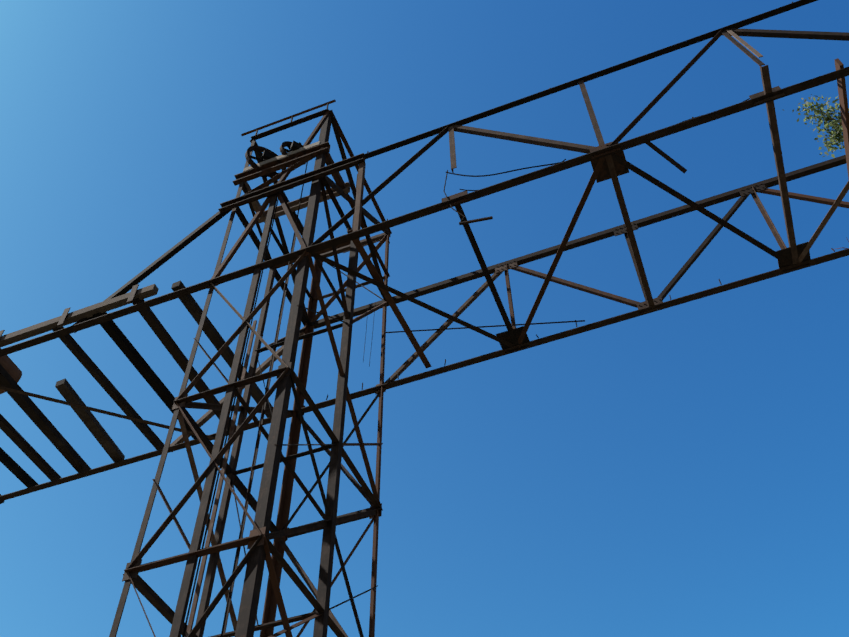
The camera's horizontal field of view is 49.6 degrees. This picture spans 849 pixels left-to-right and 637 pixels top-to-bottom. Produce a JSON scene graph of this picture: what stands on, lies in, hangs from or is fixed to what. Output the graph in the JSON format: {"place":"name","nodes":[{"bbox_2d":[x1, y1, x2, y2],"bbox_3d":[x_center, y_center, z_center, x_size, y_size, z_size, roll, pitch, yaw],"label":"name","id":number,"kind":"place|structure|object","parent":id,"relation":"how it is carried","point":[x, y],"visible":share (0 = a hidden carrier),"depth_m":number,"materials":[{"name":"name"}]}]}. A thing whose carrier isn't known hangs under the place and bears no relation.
{"place":"outdoors","nodes":[
{"label":"outdoors","id":0,"kind":"place"},
{"bbox_2d":[0,0,848,636],"label":"sky","id":1,"kind":"structure","parent":0,"point":[682,470],"materials":[{"name":"blue"}]},
{"label":"ground","id":2,"kind":"structure","parent":0,"visible":0},
{"bbox_2d":[109,100,391,636],"bbox_3d":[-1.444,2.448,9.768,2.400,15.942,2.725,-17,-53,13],"label":"lattice tower","id":3,"kind":"structure","parent":2,"relation":"on","point":[261,547],"depth_m":10.92,"materials":[{"name":"metal"}]},
{"bbox_2d":[245,140,305,178],"bbox_3d":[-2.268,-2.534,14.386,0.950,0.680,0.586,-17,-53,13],"label":"pulley wheels","id":4,"kind":"object","parent":3,"relation":"attached to","point":[267,154],"visible":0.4,"depth_m":14.25,"materials":[{"name":"black metal"}]},
{"bbox_2d":[0,0,848,501],"bbox_3d":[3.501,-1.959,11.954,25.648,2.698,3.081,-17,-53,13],"label":"gantry truss","id":5,"kind":"object","parent":3,"relation":"attached to","point":[608,162],"visible":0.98,"depth_m":12.21,"materials":[{"name":"metal"}]},
{"bbox_2d":[0,280,272,503],"bbox_3d":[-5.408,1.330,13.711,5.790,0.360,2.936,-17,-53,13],"label":"timber deck","id":6,"kind":"structure","parent":5,"relation":"attached to","point":[49,430],"depth_m":13.39,"materials":[{"name":"wood"}]},
{"bbox_2d":[0,348,21,393],"bbox_3d":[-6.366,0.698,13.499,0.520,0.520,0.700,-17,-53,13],"label":"rusty drum","id":7,"kind":"object","parent":6,"relation":"on","point":[11,368],"visible":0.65,"depth_m":13.50,"materials":[{"name":"brown metal"}]},
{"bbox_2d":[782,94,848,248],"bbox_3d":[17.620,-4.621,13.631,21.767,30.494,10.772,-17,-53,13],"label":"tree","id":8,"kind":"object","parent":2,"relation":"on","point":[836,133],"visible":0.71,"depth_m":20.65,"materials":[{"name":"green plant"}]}
]}

